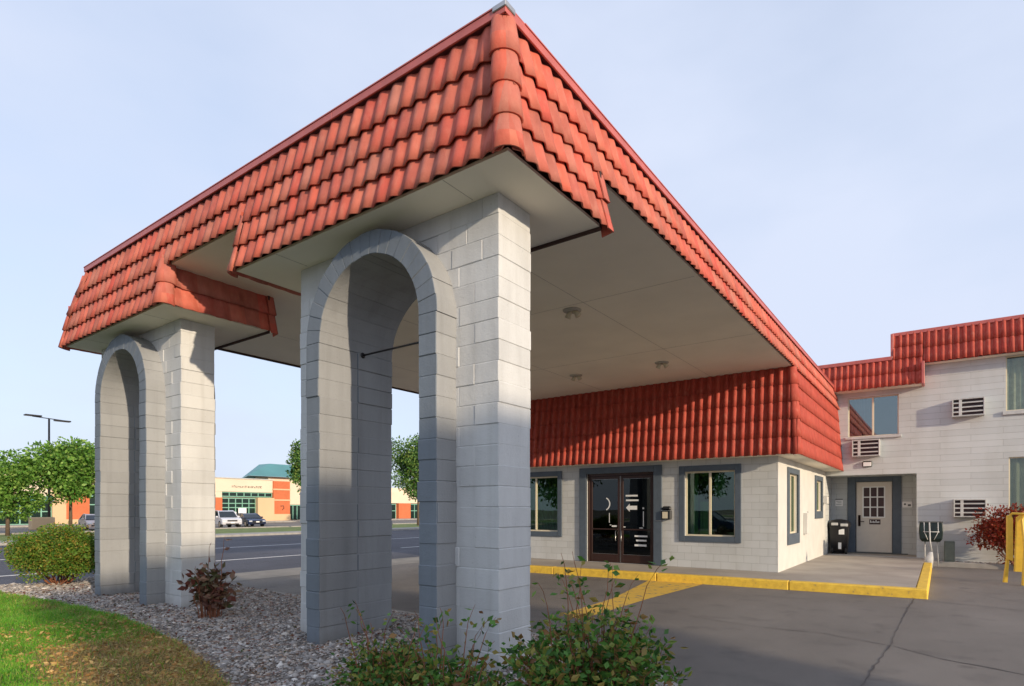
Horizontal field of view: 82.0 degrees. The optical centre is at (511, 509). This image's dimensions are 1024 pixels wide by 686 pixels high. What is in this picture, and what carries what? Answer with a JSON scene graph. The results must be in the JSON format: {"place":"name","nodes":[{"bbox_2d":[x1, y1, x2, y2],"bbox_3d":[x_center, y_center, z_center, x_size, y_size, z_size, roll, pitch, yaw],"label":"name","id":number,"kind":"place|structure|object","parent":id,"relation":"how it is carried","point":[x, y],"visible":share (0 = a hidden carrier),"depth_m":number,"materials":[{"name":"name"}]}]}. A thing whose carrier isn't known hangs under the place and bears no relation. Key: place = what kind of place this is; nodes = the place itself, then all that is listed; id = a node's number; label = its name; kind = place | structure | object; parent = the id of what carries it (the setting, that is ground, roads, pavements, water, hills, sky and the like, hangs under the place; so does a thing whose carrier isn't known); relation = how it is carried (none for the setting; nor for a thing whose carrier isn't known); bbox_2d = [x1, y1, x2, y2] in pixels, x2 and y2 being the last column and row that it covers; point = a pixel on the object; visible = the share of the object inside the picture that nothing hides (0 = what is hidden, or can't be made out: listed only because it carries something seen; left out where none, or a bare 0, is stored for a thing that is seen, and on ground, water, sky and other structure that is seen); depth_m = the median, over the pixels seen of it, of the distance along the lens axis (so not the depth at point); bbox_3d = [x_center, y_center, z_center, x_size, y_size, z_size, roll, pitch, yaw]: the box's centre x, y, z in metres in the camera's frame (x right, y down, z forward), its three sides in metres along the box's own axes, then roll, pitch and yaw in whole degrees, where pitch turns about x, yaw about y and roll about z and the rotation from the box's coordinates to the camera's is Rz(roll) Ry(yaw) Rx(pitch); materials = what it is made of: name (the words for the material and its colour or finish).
{"place":"outdoors","nodes":[
{"label":"outdoors","id":0,"kind":"place"},
{"bbox_2d":[0,520,416,532],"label":"parking","id":1,"kind":"structure","parent":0,"point":[17,529],"depth_m":67.61,"materials":[{"name":"grey asphalt"}]},
{"bbox_2d":[28,517,54,529],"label":"planter box","id":2,"kind":"object","parent":1,"relation":"on","point":[35,523],"visible":0.77,"depth_m":52.84,"materials":[{"name":"beige paint"}]},
{"bbox_2d":[23,414,70,516],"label":"street lamp","id":3,"kind":"object","parent":1,"relation":"on","point":[49,507],"visible":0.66,"depth_m":61.25,"materials":[{"name":"black metal"}]},
{"bbox_2d":[78,514,94,529],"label":"parked car","id":4,"kind":"object","parent":1,"relation":"on","point":[87,519],"visible":0.45,"depth_m":52.32,"materials":[{"name":"paint"}]},
{"bbox_2d":[0,464,416,524],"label":"shopping plaza","id":5,"kind":"structure","parent":1,"relation":"on","point":[260,491],"depth_m":86.43,"materials":[{"name":"beige paint"}]},
{"bbox_2d":[0,501,51,524],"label":"shop window","id":6,"kind":"structure","parent":5,"relation":"in","point":[43,513],"depth_m":64.61,"materials":[{"name":"green glass"}]},
{"bbox_2d":[90,495,94,513],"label":"shop window","id":7,"kind":"structure","parent":5,"relation":"in","point":[92,500],"depth_m":69.57,"materials":[{"name":"green glass"}]},
{"bbox_2d":[222,498,254,513],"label":"shop window","id":8,"kind":"structure","parent":5,"relation":"in","point":[239,505],"depth_m":84.09,"materials":[{"name":"green glass"}]},
{"bbox_2d":[222,492,271,497],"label":"shop window","id":9,"kind":"structure","parent":5,"relation":"in","point":[224,494],"depth_m":84.93,"materials":[{"name":"green glass"}]},
{"bbox_2d":[290,505,300,518],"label":"shop window","id":10,"kind":"structure","parent":5,"relation":"in","point":[294,509],"depth_m":91.39,"materials":[{"name":"green glass"}]},
{"bbox_2d":[392,504,395,517],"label":"shop window","id":11,"kind":"structure","parent":5,"relation":"in","point":[393,505],"depth_m":107.92,"materials":[{"name":"green glass"}]},
{"bbox_2d":[411,504,416,517],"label":"shop window","id":12,"kind":"structure","parent":5,"relation":"in","point":[413,506],"depth_m":112.02,"materials":[{"name":"green glass"}]},
{"bbox_2d":[215,510,241,527],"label":"parked car","id":13,"kind":"object","parent":1,"relation":"on","point":[229,518],"visible":0.74,"depth_m":57.87,"materials":[{"name":"white paint"}]},
{"bbox_2d":[235,513,265,526],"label":"parked car","id":14,"kind":"object","parent":1,"relation":"on","point":[251,519],"visible":0.81,"depth_m":62.70,"materials":[{"name":"blue paint"}]},
{"bbox_2d":[0,518,416,527],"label":"plaza pavement","id":15,"kind":"structure","parent":0,"point":[2,526],"depth_m":83.47,"materials":[{"name":"grey concrete"}]},
{"bbox_2d":[0,530,418,583],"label":"road","id":16,"kind":"structure","parent":0,"point":[257,550],"depth_m":24.69,"materials":[{"name":"grey asphalt"}]},
{"bbox_2d":[0,537,418,575],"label":"road markings","id":17,"kind":"object","parent":16,"relation":"on","point":[224,560],"visible":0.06,"depth_m":22.58,"materials":[{"name":"paint"}]},
{"bbox_2d":[0,524,418,540],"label":"verge","id":18,"kind":"structure","parent":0,"point":[217,531],"depth_m":49.07,"materials":[{"name":"green plant"}]},
{"bbox_2d":[0,449,47,535],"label":"tree","id":19,"kind":"object","parent":18,"relation":"on","point":[16,477],"visible":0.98,"depth_m":39.03,"materials":[{"name":"green plant"}]},
{"bbox_2d":[17,436,94,528],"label":"tree","id":20,"kind":"object","parent":18,"relation":"on","point":[65,473],"visible":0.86,"depth_m":40.86,"materials":[{"name":"green plant"}]},
{"bbox_2d":[285,438,300,494],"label":"tree","id":21,"kind":"object","parent":18,"relation":"on","point":[295,470],"visible":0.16,"depth_m":53.09,"materials":[{"name":"green plant"}]},
{"bbox_2d":[391,432,418,524],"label":"tree","id":22,"kind":"object","parent":18,"relation":"on","point":[408,463],"visible":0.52,"depth_m":63.46,"materials":[{"name":"green plant"}]},
{"bbox_2d":[0,527,418,545],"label":"pavement","id":23,"kind":"structure","parent":0,"point":[272,533],"depth_m":42.14,"materials":[{"name":"grey concrete"}]},
{"bbox_2d":[0,577,661,685],"bbox_3d":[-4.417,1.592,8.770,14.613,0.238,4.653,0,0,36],"label":"gravel","id":24,"kind":"structure","parent":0,"point":[306,655],"depth_m":7.45,"materials":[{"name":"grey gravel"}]},
{"bbox_2d":[0,521,94,584],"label":"clipped bush","id":25,"kind":"object","parent":24,"relation":"on","point":[65,551],"visible":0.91,"depth_m":11.61,"materials":[{"name":"green plant"}]},
{"bbox_2d":[0,590,231,685],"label":"lawn","id":26,"kind":"structure","parent":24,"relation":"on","point":[97,662],"depth_m":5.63,"materials":[{"name":"plant"}]},
{"bbox_2d":[0,613,227,685],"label":"straw debris","id":27,"kind":"object","parent":26,"relation":"on","point":[114,662],"visible":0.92,"depth_m":5.98,"materials":[{"name":"beige plant"}]},
{"bbox_2d":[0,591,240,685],"bbox_3d":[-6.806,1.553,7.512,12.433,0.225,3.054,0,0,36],"label":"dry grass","id":28,"kind":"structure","parent":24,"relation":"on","point":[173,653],"depth_m":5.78,"materials":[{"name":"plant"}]},
{"bbox_2d":[176,538,242,618],"bbox_3d":[-4.323,0.986,8.452,0.857,1.234,0.816,0,0,-28],"label":"withered shrub","id":29,"kind":"object","parent":24,"relation":"on","point":[211,593],"visible":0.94,"depth_m":8.34,"materials":[{"name":"brown plant"}]},
{"bbox_2d":[5,585,577,685],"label":"twig debris","id":30,"kind":"object","parent":24,"relation":"on","point":[226,626],"visible":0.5,"depth_m":7.53,"materials":[{"name":"brown wood"}]},
{"bbox_2d":[321,601,443,685],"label":"leafy shrub","id":31,"kind":"object","parent":24,"relation":"on","point":[363,673],"visible":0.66,"depth_m":4.45,"materials":[{"name":"green plant"}]},
{"bbox_2d":[367,605,533,685],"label":"leafy shrub","id":32,"kind":"object","parent":24,"relation":"on","point":[443,677],"visible":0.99,"depth_m":4.20,"materials":[{"name":"green plant"}]},
{"bbox_2d":[500,552,692,685],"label":"leafy shrub","id":33,"kind":"object","parent":24,"relation":"on","point":[578,668],"visible":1,"depth_m":4.20,"materials":[{"name":"green plant"}]},
{"bbox_2d":[0,0,1023,487],"label":"sky","id":34,"kind":"structure","parent":0,"point":[859,164],"materials":[{"name":"blue"}]},
{"bbox_2d":[223,563,1023,685],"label":"parking lot","id":35,"kind":"structure","parent":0,"point":[731,650],"depth_m":9.16,"materials":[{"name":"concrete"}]},
{"bbox_2d":[218,557,418,581],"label":"gutter","id":36,"kind":"object","parent":35,"relation":"on","point":[265,574],"depth_m":16.88,"materials":[{"name":"grey concrete"}]},
{"bbox_2d":[58,0,839,670],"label":"entrance canopy","id":37,"kind":"object","parent":35,"relation":"on","point":[478,234],"visible":0.98,"depth_m":7.06,"materials":[{"name":"paint"}]},
{"bbox_2d":[242,586,677,685],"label":"kerb","id":38,"kind":"structure","parent":35,"relation":"on","point":[660,683],"depth_m":8.00,"materials":[{"name":"grey concrete"}]},
{"bbox_2d":[564,580,701,617],"bbox_3d":[2.420,1.825,12.518,1.400,0.001,5.900,0,0,36],"label":"yellow stripe","id":39,"kind":"object","parent":35,"relation":"on","point":[653,589],"visible":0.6,"depth_m":12.84,"materials":[{"name":"paint"}]},
{"bbox_2d":[530,364,843,572],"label":"lobby building","id":40,"kind":"structure","parent":35,"relation":"on","point":[730,470],"depth_m":17.00,"materials":[{"name":"white brick"}]},
{"bbox_2d":[530,471,561,536],"bbox_3d":[0.877,-0.190,19.922,2.120,2.140,0.435,0,0,36],"label":"window","id":41,"kind":"structure","parent":40,"relation":"in","point":[545,492],"depth_m":19.60,"materials":[{"name":"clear glass"}]},
{"bbox_2d":[590,476,620,562],"bbox_3d":[2.886,0.291,18.335,1.043,2.653,0.111,0,0,36],"label":"door leaf","id":42,"kind":"structure","parent":40,"relation":"in","point":[605,492],"depth_m":18.35,"materials":[{"name":"brown metal"}]},
{"bbox_2d":[621,475,652,563],"bbox_3d":[3.739,0.291,17.715,1.043,2.653,0.111,0,0,36],"label":"door leaf","id":43,"kind":"structure","parent":40,"relation":"in","point":[636,490],"depth_m":17.73,"materials":[{"name":"brown metal"}]},
{"bbox_2d":[661,506,671,518],"bbox_3d":[4.391,0.115,17.076,0.470,0.430,0.128,0,0,36],"label":"drop box","id":44,"kind":"object","parent":40,"relation":"attached to","point":[666,512],"visible":1,"depth_m":16.98,"materials":[{"name":"black metal"}]},
{"bbox_2d":[679,464,740,542],"bbox_3d":[5.564,-0.170,16.479,1.710,2.140,0.375,0,0,36],"label":"window","id":45,"kind":"structure","parent":40,"relation":"in","point":[713,496],"depth_m":16.40,"materials":[{"name":"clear glass"}]},
{"bbox_2d":[787,467,799,544],"bbox_3d":[7.898,-0.100,16.956,0.424,2.160,1.600,0,0,36],"label":"window","id":46,"kind":"structure","parent":40,"relation":"in","point":[794,538],"depth_m":17.15,"materials":[{"name":"grey wood"}]},
{"bbox_2d":[803,511,808,533],"bbox_3d":[9.234,0.400,18.408,0.120,0.700,0.740,0,0,36],"label":"electric meter box","id":47,"kind":"object","parent":40,"relation":"attached to","point":[805,523],"visible":1,"depth_m":18.12,"materials":[{"name":"beige metal"}]},
{"bbox_2d":[815,475,822,518],"bbox_3d":[10.555,-0.430,20.402,0.175,1.460,1.500,0,0,36],"label":"window","id":48,"kind":"structure","parent":40,"relation":"in","point":[818,514],"depth_m":20.66,"materials":[{"name":"grey wood"}]},
{"bbox_2d":[823,496,828,504],"bbox_3d":[11.303,-0.340,21.188,0.200,0.320,0.330,0,0,36],"label":"wall phone box","id":49,"kind":"object","parent":40,"relation":"attached to","point":[825,499],"visible":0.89,"depth_m":21.07,"materials":[{"name":"white plastic"}]},
{"bbox_2d":[530,562,931,598],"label":"painted kerb","id":50,"kind":"structure","parent":35,"relation":"on","point":[920,590],"depth_m":13.90,"materials":[{"name":"yellow paint"}]},
{"bbox_2d":[693,590,1023,685],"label":"asphalt cracks","id":51,"kind":"object","parent":35,"relation":"on","point":[873,668],"visible":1,"depth_m":7.73,"materials":[{"name":"black asphalt"}]},
{"bbox_2d":[818,314,1023,562],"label":"motel wing","id":52,"kind":"structure","parent":35,"relation":"on","point":[933,460],"depth_m":19.75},
{"bbox_2d":[835,499,842,505],"bbox_3d":[12.608,-0.280,22.721,0.250,0.280,0.013,0,0,36],"label":"paper notice","id":53,"kind":"object","parent":52,"relation":"attached to","point":[838,502],"visible":1,"depth_m":22.72,"materials":[{"name":"white paper"}]},
{"bbox_2d":[852,439,879,456],"bbox_3d":[12.486,-2.170,20.792,0.840,0.580,0.280,0,0,36],"label":"air conditioner","id":54,"kind":"object","parent":52,"relation":"attached to","point":[866,448],"visible":1,"depth_m":20.73,"materials":[{"name":"white plastic"}]},
{"bbox_2d":[862,461,871,466],"bbox_3d":[12.564,-1.615,20.849,0.300,0.210,0.095,0,0,36],"label":"wall lamp","id":55,"kind":"object","parent":52,"relation":"attached to","point":[866,463],"visible":1,"depth_m":20.82,"materials":[{"name":"white plastic"}]},
{"bbox_2d":[845,394,900,439],"bbox_3d":[12.860,-3.255,20.976,1.690,1.490,0.597,0,0,36],"label":"window","id":56,"kind":"structure","parent":52,"relation":"in","point":[860,412],"depth_m":21.33,"materials":[{"name":"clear glass"}]},
{"bbox_2d":[856,482,891,552],"bbox_3d":[13.543,0.275,22.061,1.140,2.630,0.144,0,0,36],"label":"service door","id":57,"kind":"structure","parent":52,"relation":"in","point":[873,499],"depth_m":22.07,"materials":[{"name":"white metal"}]},
{"bbox_2d":[902,501,911,507],"bbox_3d":[14.362,-0.190,21.418,0.300,0.220,0.059,0,0,36],"label":"keypad","id":58,"kind":"object","parent":52,"relation":"attached to","point":[906,504],"visible":1,"depth_m":21.41,"materials":[{"name":"white plastic"}]},
{"bbox_2d":[952,396,984,417],"bbox_3d":[14.791,-3.320,19.117,0.840,0.580,0.280,0,0,36],"label":"air conditioner","id":59,"kind":"object","parent":52,"relation":"attached to","point":[968,407],"visible":1,"depth_m":19.06,"materials":[{"name":"white plastic"}]},
{"bbox_2d":[953,499,986,516],"bbox_3d":[14.824,-0.050,19.093,0.840,0.580,0.280,0,0,36],"label":"air conditioner","id":60,"kind":"object","parent":52,"relation":"attached to","point":[965,507],"visible":0.93,"depth_m":19.06,"materials":[{"name":"white plastic"}]},
{"bbox_2d":[1003,355,1023,414],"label":"window","id":61,"kind":"structure","parent":52,"relation":"in","point":[1014,366],"depth_m":18.70,"materials":[{"name":"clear glass"}]},
{"bbox_2d":[1009,457,1023,516],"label":"window","id":62,"kind":"structure","parent":52,"relation":"in","point":[1016,465],"depth_m":18.66,"materials":[{"name":"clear glass"}]},
{"bbox_2d":[919,521,942,567],"bbox_3d":[13.345,1.100,18.777,0.640,1.460,0.630,0,0,36],"label":"lawn spreader","id":63,"kind":"object","parent":35,"relation":"on","point":[930,531],"visible":0.95,"depth_m":18.68,"materials":[{"name":"green plastic"}]},
{"bbox_2d":[933,560,1013,569],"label":"wing kerb","id":64,"kind":"structure","parent":35,"relation":"on","point":[971,565],"depth_m":18.48,"materials":[{"name":"grey concrete"}]},
{"label":"wing bed","id":65,"kind":"structure","parent":64,"relation":"in","visible":0},
{"bbox_2d":[944,541,954,561],"bbox_3d":[14.225,1.365,19.171,0.280,0.690,0.258,0,0,36],"label":"utility box","id":66,"kind":"object","parent":65,"relation":"on","point":[949,551],"visible":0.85,"depth_m":19.07,"materials":[{"name":"grey metal"}]},
{"bbox_2d":[945,543,953,560],"bbox_3d":[14.152,1.360,19.070,0.230,0.580,0.008,0,0,36],"label":"door","id":67,"kind":"structure","parent":66,"relation":"in","point":[949,547],"depth_m":19.07,"materials":[{"name":"grey metal"}]},
{"bbox_2d":[945,561,1010,563],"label":"leaf litter","id":68,"kind":"object","parent":65,"relation":"on","point":[978,562],"visible":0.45,"depth_m":18.77,"materials":[{"name":"plant"}]},
{"bbox_2d":[965,503,1023,565],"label":"red bush","id":69,"kind":"object","parent":65,"relation":"on","point":[995,534],"visible":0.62,"depth_m":17.91,"materials":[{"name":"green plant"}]},
{"bbox_2d":[1003,512,1023,585],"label":"folding barrier","id":70,"kind":"object","parent":35,"relation":"on","point":[1019,549],"visible":1,"depth_m":14.57,"materials":[{"name":"yellow plastic"}]},
{"bbox_2d":[531,552,923,587],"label":"sidewalk","id":71,"kind":"structure","parent":0,"point":[897,570],"depth_m":16.11,"materials":[{"name":"concrete"}]},
{"bbox_2d":[828,519,850,553],"bbox_3d":[12.223,0.989,22.012,0.740,1.278,0.755,0,0,36],"label":"trash bin","id":72,"kind":"object","parent":71,"relation":"on","point":[839,530],"visible":1,"depth_m":21.76,"materials":[{"name":"black plastic"}]},
{"label":"ground","id":73,"kind":"structure","parent":0,"visible":0},
{"bbox_2d":[0,523,416,534],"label":"kerb","id":74,"kind":"structure","parent":73,"relation":"on","point":[229,528],"depth_m":55.50,"materials":[{"name":"grey concrete"}]}
]}

